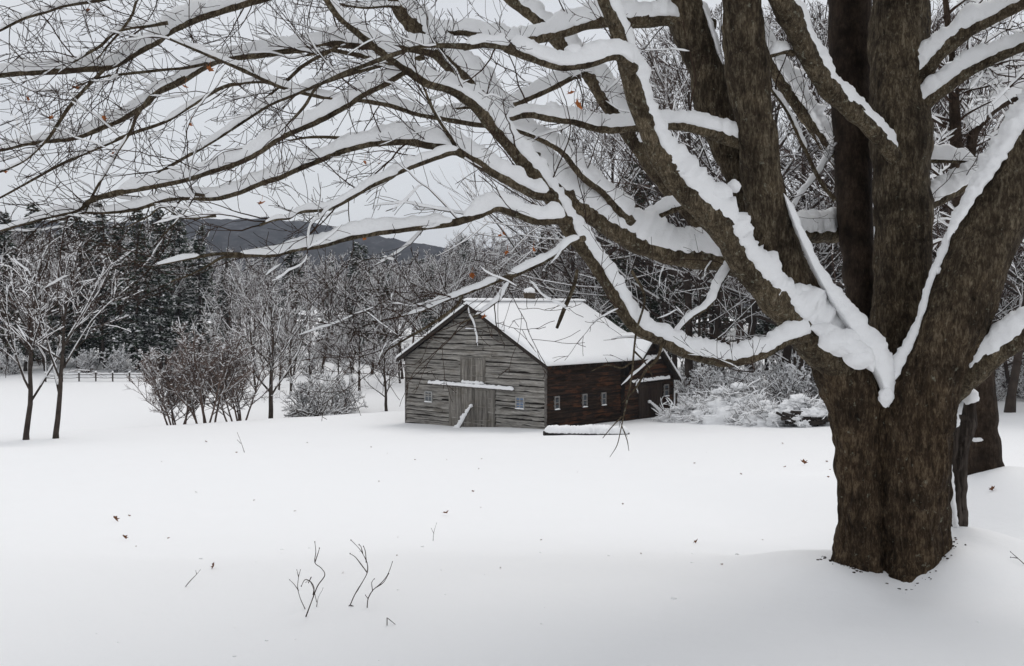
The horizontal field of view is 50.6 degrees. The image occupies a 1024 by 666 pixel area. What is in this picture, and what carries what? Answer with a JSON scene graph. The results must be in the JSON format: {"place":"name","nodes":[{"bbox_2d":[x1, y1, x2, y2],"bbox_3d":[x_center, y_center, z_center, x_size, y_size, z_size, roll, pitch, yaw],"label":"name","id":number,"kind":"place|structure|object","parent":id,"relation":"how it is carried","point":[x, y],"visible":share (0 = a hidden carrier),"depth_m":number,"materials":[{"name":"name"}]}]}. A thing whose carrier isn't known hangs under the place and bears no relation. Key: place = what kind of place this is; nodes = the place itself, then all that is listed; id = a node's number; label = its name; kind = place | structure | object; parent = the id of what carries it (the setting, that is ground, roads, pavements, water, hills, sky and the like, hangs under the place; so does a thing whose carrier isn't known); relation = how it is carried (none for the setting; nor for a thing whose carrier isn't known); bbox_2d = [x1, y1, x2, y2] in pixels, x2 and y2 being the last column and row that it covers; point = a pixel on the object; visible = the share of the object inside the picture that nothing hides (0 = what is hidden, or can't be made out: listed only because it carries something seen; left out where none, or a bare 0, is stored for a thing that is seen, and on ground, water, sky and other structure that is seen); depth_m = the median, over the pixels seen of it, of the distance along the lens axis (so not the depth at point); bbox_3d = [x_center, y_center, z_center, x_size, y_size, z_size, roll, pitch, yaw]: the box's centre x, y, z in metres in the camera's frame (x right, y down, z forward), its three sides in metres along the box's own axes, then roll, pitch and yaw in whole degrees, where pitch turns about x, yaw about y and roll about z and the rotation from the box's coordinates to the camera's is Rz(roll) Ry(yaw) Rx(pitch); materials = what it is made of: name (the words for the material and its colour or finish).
{"place":"outdoors","nodes":[
{"label":"outdoors","id":0,"kind":"place"},
{"bbox_2d":[1,217,748,306],"bbox_3d":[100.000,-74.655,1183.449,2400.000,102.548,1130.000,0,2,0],"label":"hills","id":1,"kind":"structure","parent":0,"point":[375,245],"depth_m":1007.37,"materials":[{"name":"grey"}]},
{"bbox_2d":[0,307,1023,665],"bbox_3d":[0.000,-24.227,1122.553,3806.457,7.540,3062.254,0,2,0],"label":"snow ground","id":2,"kind":"structure","parent":0,"point":[550,523],"depth_m":9.45,"materials":[{"name":"white snow"}]},
{"bbox_2d":[0,343,27,374],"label":"bare shrub","id":3,"kind":"object","parent":2,"relation":"on","point":[13,366],"visible":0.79,"depth_m":109.70,"materials":[{"name":"white plant"}]},
{"bbox_2d":[0,210,39,371],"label":"conifer tree","id":4,"kind":"object","parent":2,"relation":"on","point":[4,236],"visible":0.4,"depth_m":111.88,"materials":[{"name":"green plant"}]},
{"bbox_2d":[12,202,61,360],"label":"conifer tree","id":5,"kind":"object","parent":2,"relation":"on","point":[31,224],"visible":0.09,"depth_m":121.46,"materials":[{"name":"green plant"}]},
{"bbox_2d":[0,232,80,370],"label":"bare tree","id":6,"kind":"object","parent":2,"relation":"on","point":[26,362],"visible":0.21,"depth_m":112.55,"materials":[{"name":"white plant"}]},
{"bbox_2d":[0,235,97,370],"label":"bare tree","id":7,"kind":"object","parent":2,"relation":"on","point":[10,294],"visible":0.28,"depth_m":110.94,"materials":[{"name":"white plant"}]},
{"bbox_2d":[35,236,87,367],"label":"conifer tree","id":8,"kind":"object","parent":2,"relation":"on","point":[54,318],"visible":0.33,"depth_m":114.44,"materials":[{"name":"green plant"}]},
{"bbox_2d":[0,238,146,439],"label":"bare tree","id":9,"kind":"object","parent":2,"relation":"on","point":[29,385],"visible":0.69,"depth_m":56.21,"materials":[{"name":"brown plant"}]},
{"bbox_2d":[53,217,109,356],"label":"conifer tree","id":10,"kind":"object","parent":2,"relation":"on","point":[69,346],"visible":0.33,"depth_m":115.46,"materials":[{"name":"green plant"}]},
{"bbox_2d":[29,223,134,367],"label":"bare tree","id":11,"kind":"object","parent":2,"relation":"on","point":[78,330],"visible":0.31,"depth_m":114.32,"materials":[{"name":"white plant"}]},
{"bbox_2d":[0,241,164,438],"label":"bare tree","id":12,"kind":"object","parent":2,"relation":"on","point":[59,381],"visible":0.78,"depth_m":56.54,"materials":[{"name":"brown plant"}]},
{"bbox_2d":[71,348,98,372],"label":"bare shrub","id":13,"kind":"object","parent":2,"relation":"on","point":[83,363],"visible":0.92,"depth_m":109.83,"materials":[{"name":"white plant"}]},
{"bbox_2d":[81,200,116,362],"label":"conifer tree","id":14,"kind":"object","parent":2,"relation":"on","point":[106,237],"visible":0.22,"depth_m":119.64,"materials":[{"name":"green plant"}]},
{"bbox_2d":[45,371,180,381],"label":"rail fence","id":15,"kind":"object","parent":2,"relation":"on","point":[95,376],"visible":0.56,"depth_m":102.33,"materials":[{"name":"brown"}]},
{"bbox_2d":[93,225,140,362],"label":"conifer tree","id":16,"kind":"object","parent":2,"relation":"on","point":[109,329],"visible":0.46,"depth_m":113.45,"materials":[{"name":"green plant"}]},
{"bbox_2d":[60,218,176,368],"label":"bare tree","id":17,"kind":"object","parent":2,"relation":"on","point":[101,333],"visible":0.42,"depth_m":113.69,"materials":[{"name":"white plant"}]},
{"bbox_2d":[98,342,141,372],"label":"bare shrub","id":18,"kind":"object","parent":2,"relation":"on","point":[118,364],"visible":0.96,"depth_m":108.83,"materials":[{"name":"white plant"}]},
{"bbox_2d":[68,237,187,363],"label":"bare tree","id":19,"kind":"object","parent":2,"relation":"on","point":[80,302],"visible":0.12,"depth_m":117.16,"materials":[{"name":"white plant"}]},
{"bbox_2d":[68,242,189,364],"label":"bare tree","id":20,"kind":"object","parent":2,"relation":"on","point":[175,293],"visible":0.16,"depth_m":116.92,"materials":[{"name":"white plant"}]},
{"bbox_2d":[106,210,169,369],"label":"conifer tree","id":21,"kind":"object","parent":2,"relation":"on","point":[134,343],"visible":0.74,"depth_m":111.43,"materials":[{"name":"green plant"}]},
{"bbox_2d":[130,292,158,366],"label":"conifer tree","id":22,"kind":"object","parent":2,"relation":"on","point":[141,325],"visible":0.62,"depth_m":111.81,"materials":[{"name":"green plant"}]},
{"bbox_2d":[130,222,188,368],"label":"conifer tree","id":23,"kind":"object","parent":2,"relation":"on","point":[161,321],"visible":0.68,"depth_m":112.57,"materials":[{"name":"green plant"}]},
{"bbox_2d":[153,211,208,348],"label":"conifer tree","id":24,"kind":"object","parent":2,"relation":"on","point":[179,241],"visible":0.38,"depth_m":123.58,"materials":[{"name":"green plant"}]},
{"bbox_2d":[122,333,240,424],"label":"bare shrub","id":25,"kind":"object","parent":2,"relation":"on","point":[156,388],"visible":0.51,"depth_m":69.19,"materials":[{"name":"white plant"}]},
{"bbox_2d":[134,317,256,423],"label":"bare shrub","id":26,"kind":"object","parent":2,"relation":"on","point":[199,384],"visible":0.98,"depth_m":67.90,"materials":[{"name":"brown plant"}]},
{"bbox_2d":[156,308,240,366],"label":"bare tree","id":27,"kind":"object","parent":2,"relation":"on","point":[213,320],"visible":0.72,"depth_m":92.46,"materials":[{"name":"white plant"}]},
{"bbox_2d":[176,225,223,360],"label":"conifer tree","id":28,"kind":"object","parent":2,"relation":"on","point":[205,278],"visible":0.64,"depth_m":117.66,"materials":[{"name":"green plant"}]},
{"bbox_2d":[151,256,253,351],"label":"bare tree","id":29,"kind":"object","parent":2,"relation":"on","point":[212,274],"visible":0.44,"depth_m":120.48,"materials":[{"name":"white plant"}]},
{"bbox_2d":[212,258,245,349],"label":"conifer tree","id":30,"kind":"object","parent":2,"relation":"on","point":[224,302],"visible":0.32,"depth_m":127.60,"materials":[{"name":"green plant"}]},
{"bbox_2d":[184,259,275,347],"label":"bare tree","id":31,"kind":"object","parent":2,"relation":"on","point":[227,284],"visible":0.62,"depth_m":112.25,"materials":[{"name":"white plant"}]},
{"bbox_2d":[192,330,295,421],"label":"bare shrub","id":32,"kind":"object","parent":2,"relation":"on","point":[241,391],"visible":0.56,"depth_m":70.72,"materials":[{"name":"brown plant"}]},
{"bbox_2d":[220,302,268,382],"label":"bare tree","id":33,"kind":"object","parent":2,"relation":"on","point":[240,321],"visible":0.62,"depth_m":94.23,"materials":[{"name":"white plant"}]},
{"bbox_2d":[217,248,284,367],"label":"bare tree","id":34,"kind":"object","parent":2,"relation":"on","point":[235,279],"visible":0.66,"depth_m":109.90,"materials":[{"name":"white plant"}]},
{"bbox_2d":[214,273,335,418],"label":"bare tree","id":35,"kind":"object","parent":2,"relation":"on","point":[270,315],"visible":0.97,"depth_m":72.11,"materials":[{"name":"white plant"}]},
{"bbox_2d":[231,291,319,390],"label":"bare tree","id":36,"kind":"object","parent":2,"relation":"on","point":[256,324],"visible":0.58,"depth_m":89.79,"materials":[{"name":"white plant"}]},
{"bbox_2d":[229,259,338,366],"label":"bare tree","id":37,"kind":"object","parent":2,"relation":"on","point":[264,272],"visible":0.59,"depth_m":114.07,"materials":[{"name":"white plant"}]},
{"bbox_2d":[263,314,334,378],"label":"bare tree","id":38,"kind":"object","parent":2,"relation":"on","point":[318,345],"visible":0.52,"depth_m":96.05,"materials":[{"name":"white plant"}]},
{"bbox_2d":[274,313,324,394],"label":"bare tree","id":39,"kind":"object","parent":2,"relation":"on","point":[290,322],"visible":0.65,"depth_m":85.87,"materials":[{"name":"white plant"}]},
{"bbox_2d":[276,274,344,372],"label":"bare tree","id":40,"kind":"object","parent":2,"relation":"on","point":[293,299],"visible":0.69,"depth_m":104.47,"materials":[{"name":"white plant"}]},
{"bbox_2d":[278,361,354,417],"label":"bare shrub","id":41,"kind":"object","parent":2,"relation":"on","point":[305,388],"visible":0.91,"depth_m":75.87,"materials":[{"name":"white plant"}]},
{"bbox_2d":[294,250,364,373],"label":"bare tree","id":42,"kind":"object","parent":2,"relation":"on","point":[329,255],"visible":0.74,"depth_m":104.04,"materials":[{"name":"white plant"}]},
{"bbox_2d":[315,315,360,384],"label":"bare tree","id":43,"kind":"object","parent":2,"relation":"on","point":[340,338],"visible":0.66,"depth_m":88.04,"materials":[{"name":"white plant"}]},
{"bbox_2d":[317,365,367,414],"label":"bare shrub","id":44,"kind":"object","parent":2,"relation":"on","point":[348,391],"visible":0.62,"depth_m":78.85,"materials":[{"name":"white plant"}]},
{"bbox_2d":[327,314,380,390],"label":"bare tree","id":45,"kind":"object","parent":2,"relation":"on","point":[360,345],"visible":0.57,"depth_m":88.10,"materials":[{"name":"white plant"}]},
{"bbox_2d":[319,254,400,372],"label":"bare tree","id":46,"kind":"object","parent":2,"relation":"on","point":[362,283],"visible":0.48,"depth_m":106.46,"materials":[{"name":"white plant"}]},
{"bbox_2d":[321,252,422,374],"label":"bare tree","id":47,"kind":"object","parent":2,"relation":"on","point":[377,267],"visible":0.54,"depth_m":103.13,"materials":[{"name":"white plant"}]},
{"bbox_2d":[347,337,404,410],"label":"bare tree","id":48,"kind":"object","parent":2,"relation":"on","point":[389,380],"visible":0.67,"depth_m":79.89,"materials":[{"name":"white plant"}]},
{"bbox_2d":[348,290,408,376],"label":"bare tree","id":49,"kind":"object","parent":2,"relation":"on","point":[379,324],"visible":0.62,"depth_m":92.01,"materials":[{"name":"white plant"}]},
{"bbox_2d":[358,260,436,378],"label":"bare tree","id":50,"kind":"object","parent":2,"relation":"on","point":[391,273],"visible":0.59,"depth_m":97.55,"materials":[{"name":"white plant"}]},
{"bbox_2d":[370,293,434,382],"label":"bare tree","id":51,"kind":"object","parent":2,"relation":"on","point":[393,326],"visible":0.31,"depth_m":94.42,"materials":[{"name":"white plant"}]},
{"bbox_2d":[386,254,472,334],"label":"bare tree","id":52,"kind":"object","parent":2,"relation":"on","point":[426,268],"visible":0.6,"depth_m":95.71,"materials":[{"name":"white plant"}]},
{"bbox_2d":[382,241,485,335],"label":"bare tree","id":53,"kind":"object","parent":2,"relation":"on","point":[458,283],"visible":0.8,"depth_m":93.05,"materials":[{"name":"white plant"}]},
{"bbox_2d":[411,240,505,319],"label":"bare tree","id":54,"kind":"object","parent":2,"relation":"on","point":[461,260],"visible":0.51,"depth_m":97.71,"materials":[{"name":"white plant"}]},
{"bbox_2d":[0,189,1022,354],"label":"woodland","id":55,"kind":"object","parent":2,"relation":"on","point":[356,251],"visible":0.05,"depth_m":153.65,"materials":[{"name":"white"}]},
{"bbox_2d":[0,0,1023,582],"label":"maple tree","id":56,"kind":"object","parent":2,"relation":"on","point":[902,346],"visible":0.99,"depth_m":6.51,"materials":[{"name":"brown plant"}]},
{"bbox_2d":[0,326,1023,397],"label":"undergrowth","id":57,"kind":"object","parent":2,"relation":"on","point":[313,368],"visible":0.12,"depth_m":102.57,"materials":[{"name":"white"}]},
{"bbox_2d":[395,287,681,428],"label":"barn","id":58,"kind":"structure","parent":2,"relation":"on","point":[572,389],"depth_m":59.55,"materials":[{"name":"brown wood"}]},
{"bbox_2d":[449,386,495,426],"bbox_3d":[-2.203,4.342,59.441,3.500,2.660,0.110,1,2,42],"label":"door","id":59,"kind":"structure","parent":58,"relation":"in","point":[477,397],"depth_m":59.29,"materials":[{"name":"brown wood"}]},
{"bbox_2d":[460,357,485,382],"bbox_3d":[-2.145,2.009,59.333,1.850,1.330,0.102,1,2,42],"label":"hay door","id":60,"kind":"structure","parent":58,"relation":"in","point":[466,369],"depth_m":59.32,"materials":[{"name":"grey wood"}]},
{"bbox_2d":[638,382,661,418],"bbox_3d":[7.959,4.229,62.400,0.110,2.730,2.250,1,2,42],"label":"door","id":61,"kind":"structure","parent":58,"relation":"in","point":[653,394],"depth_m":62.23,"materials":[{"name":"brown wood"}]},
{"bbox_2d":[531,254,604,308],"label":"bare tree","id":62,"kind":"object","parent":2,"relation":"on","point":[581,288],"visible":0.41,"depth_m":93.06,"materials":[{"name":"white plant"}]},
{"bbox_2d":[430,125,723,313],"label":"bare tree","id":63,"kind":"object","parent":2,"relation":"on","point":[524,231],"visible":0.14,"depth_m":92.64,"materials":[{"name":"white plant"}]},
{"bbox_2d":[437,92,723,321],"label":"bare tree","id":64,"kind":"object","parent":2,"relation":"on","point":[549,233],"visible":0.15,"depth_m":92.23,"materials":[{"name":"white plant"}]},
{"bbox_2d":[543,424,629,435],"bbox_3d":[3.592,4.728,51.987,4.278,0.731,0.807,0,2,-14],"label":"fallen log","id":65,"kind":"object","parent":2,"relation":"on","point":[594,429],"visible":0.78,"depth_m":51.70,"materials":[{"name":"white"}]},
{"bbox_2d":[544,239,657,314],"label":"bare tree","id":66,"kind":"object","parent":2,"relation":"on","point":[584,272],"visible":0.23,"depth_m":93.81,"materials":[{"name":"white plant"}]},
{"bbox_2d":[450,40,820,351],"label":"bare tree","id":67,"kind":"object","parent":2,"relation":"on","point":[653,80],"visible":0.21,"depth_m":79.00,"materials":[{"name":"white plant"}]},
{"bbox_2d":[452,7,837,387],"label":"bare tree","id":68,"kind":"object","parent":2,"relation":"on","point":[688,362],"visible":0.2,"depth_m":78.14,"materials":[{"name":"white plant"}]},
{"bbox_2d":[597,161,695,331],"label":"pine tree","id":69,"kind":"object","parent":2,"relation":"on","point":[653,303],"visible":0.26,"depth_m":83.62,"materials":[{"name":"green plant"}]},
{"bbox_2d":[506,95,821,321],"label":"bare tree","id":70,"kind":"object","parent":2,"relation":"on","point":[654,195],"visible":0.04,"depth_m":86.12,"materials":[{"name":"white plant"}]},
{"bbox_2d":[640,214,714,369],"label":"pine tree","id":71,"kind":"object","parent":2,"relation":"on","point":[675,321],"visible":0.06,"depth_m":91.41,"materials":[{"name":"plant"}]},
{"bbox_2d":[650,387,720,422],"bbox_3d":[10.102,4.435,60.120,5.726,2.872,4.198,0,2,0],"label":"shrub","id":72,"kind":"object","parent":2,"relation":"on","point":[685,406],"visible":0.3,"depth_m":59.52,"materials":[{"name":"white"}]},
{"bbox_2d":[534,2,839,369],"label":"bare tree","id":73,"kind":"object","parent":2,"relation":"on","point":[719,327],"visible":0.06,"depth_m":81.53,"materials":[{"name":"white plant"}]},
{"bbox_2d":[585,224,805,367],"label":"bare tree","id":74,"kind":"object","parent":2,"relation":"on","point":[699,304],"visible":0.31,"depth_m":72.66,"materials":[{"name":"white plant"}]},
{"bbox_2d":[683,362,742,397],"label":"bare shrub","id":75,"kind":"object","parent":2,"relation":"on","point":[707,382],"visible":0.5,"depth_m":66.00,"materials":[{"name":"white plant"}]},
{"bbox_2d":[693,272,736,344],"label":"conifer tree","id":76,"kind":"object","parent":2,"relation":"on","point":[712,324],"visible":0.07,"depth_m":95.88,"materials":[{"name":"black plant"}]},
{"bbox_2d":[675,378,778,424],"bbox_3d":[11.851,4.313,57.874,6.175,3.831,4.321,0,2,0],"label":"bush","id":77,"kind":"object","parent":2,"relation":"on","point":[716,409],"visible":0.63,"depth_m":57.39,"materials":[{"name":"white"}]},
{"bbox_2d":[524,0,992,382],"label":"bare tree","id":78,"kind":"object","parent":2,"relation":"on","point":[822,34],"visible":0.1,"depth_m":77.19,"materials":[{"name":"white plant"}]},
{"bbox_2d":[722,364,794,402],"bbox_3d":[14.343,3.532,64.179,3.743,3.514,3.283,0,2,-13],"label":"bare shrub","id":79,"kind":"object","parent":2,"relation":"on","point":[755,378],"visible":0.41,"depth_m":63.65,"materials":[{"name":"white plant"}]},
{"bbox_2d":[725,397,794,426],"bbox_3d":[13.424,4.468,56.075,4.282,2.403,3.399,-1,2,-34],"label":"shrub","id":80,"kind":"object","parent":2,"relation":"on","point":[754,417],"visible":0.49,"depth_m":55.41,"materials":[{"name":"white"}]},
{"bbox_2d":[497,0,1023,371],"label":"bare tree","id":81,"kind":"object","parent":2,"relation":"on","point":[787,352],"visible":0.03,"depth_m":81.19,"materials":[{"name":"white plant"}]},
{"bbox_2d":[743,305,792,369],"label":"conifer tree","id":82,"kind":"object","parent":2,"relation":"on","point":[762,327],"visible":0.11,"depth_m":99.89,"materials":[{"name":"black plant"}]},
{"bbox_2d":[596,33,946,364],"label":"bare tree","id":83,"kind":"object","parent":2,"relation":"on","point":[725,182],"visible":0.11,"depth_m":72.46,"materials":[{"name":"white plant"}]},
{"bbox_2d":[702,196,844,375],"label":"bare tree","id":84,"kind":"object","parent":2,"relation":"on","point":[801,360],"visible":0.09,"depth_m":70.56,"materials":[{"name":"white plant"}]},
{"bbox_2d":[761,360,812,404],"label":"bare shrub","id":85,"kind":"object","parent":2,"relation":"on","point":[791,383],"visible":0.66,"depth_m":65.43,"materials":[{"name":"white plant"}]},
{"bbox_2d":[764,351,818,398],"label":"bare shrub","id":86,"kind":"object","parent":2,"relation":"on","point":[784,368],"visible":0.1,"depth_m":70.07,"materials":[{"name":"white plant"}]},
{"bbox_2d":[586,0,997,312],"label":"bare tree","id":87,"kind":"object","parent":2,"relation":"on","point":[819,28],"visible":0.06,"depth_m":82.78,"materials":[{"name":"white plant"}]},
{"bbox_2d":[765,391,829,427],"bbox_3d":[15.044,3.940,54.885,3.912,2.218,3.346,-1,2,-31],"label":"bush","id":88,"kind":"object","parent":2,"relation":"on","point":[800,410],"visible":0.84,"depth_m":54.23,"materials":[{"name":"white"}]},
{"bbox_2d":[607,3,1023,370],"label":"bare tree","id":89,"kind":"object","parent":2,"relation":"on","point":[750,319],"visible":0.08,"depth_m":72.49,"materials":[{"name":"white plant"}]},
{"bbox_2d":[708,0,995,294],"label":"bare tree","id":90,"kind":"object","parent":2,"relation":"on","point":[826,195],"visible":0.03,"depth_m":64.52,"materials":[{"name":"white plant"}]},
{"bbox_2d":[700,8,1023,295],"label":"bare tree","id":91,"kind":"object","parent":2,"relation":"on","point":[965,84],"visible":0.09,"depth_m":60.34,"materials":[{"name":"white plant"}]},
{"bbox_2d":[773,0,1023,324],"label":"bare tree","id":92,"kind":"object","parent":2,"relation":"on","point":[937,25],"visible":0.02,"depth_m":67.55,"materials":[{"name":"white plant"}]},
{"bbox_2d":[778,0,1023,310],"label":"bare tree","id":93,"kind":"object","parent":2,"relation":"on","point":[786,187],"visible":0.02,"depth_m":76.69,"materials":[{"name":"white plant"}]},
{"bbox_2d":[780,0,1023,287],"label":"bare tree","id":94,"kind":"object","parent":2,"relation":"on","point":[934,108],"visible":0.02,"depth_m":73.83,"materials":[{"name":"white plant"}]},
{"bbox_2d":[805,0,1023,474],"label":"bare tree","id":95,"kind":"object","parent":2,"relation":"on","point":[985,452],"visible":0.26,"depth_m":10.89,"materials":[{"name":"brown plant"}]},
{"bbox_2d":[808,60,1023,412],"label":"bare tree","id":96,"kind":"object","parent":2,"relation":"on","point":[1010,404],"visible":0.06,"depth_m":59.84,"materials":[{"name":"white plant"}]},
{"bbox_2d":[831,87,1023,315],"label":"bare tree","id":97,"kind":"object","parent":2,"relation":"on","point":[1005,285],"visible":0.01,"depth_m":65.36,"materials":[{"name":"white plant"}]},
{"bbox_2d":[843,206,1023,320],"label":"bare tree","id":98,"kind":"object","parent":2,"relation":"on","point":[1005,307],"visible":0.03,"depth_m":65.45,"materials":[{"name":"white plant"}]},
{"bbox_2d":[951,389,979,527],"bbox_3d":[2.987,0.924,7.227,0.270,1.117,0.145,0,2,-15],"label":"wooden fence post","id":99,"kind":"object","parent":2,"relation":"on","point":[965,429],"visible":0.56,"depth_m":7.22,"materials":[{"name":"brown"}]},
{"bbox_2d":[932,65,1023,323],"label":"bare tree","id":100,"kind":"object","parent":2,"relation":"on","point":[1017,277],"visible":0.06,"depth_m":62.38,"materials":[{"name":"white plant"}]},
{"bbox_2d":[932,248,1023,387],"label":"bare tree","id":101,"kind":"object","parent":2,"relation":"on","point":[1007,375],"visible":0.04,"depth_m":70.19,"materials":[{"name":"white plant"}]},
{"bbox_2d":[0,0,1023,248],"label":"sky","id":102,"kind":"structure","parent":0,"point":[400,186],"materials":[{"name":"white"}]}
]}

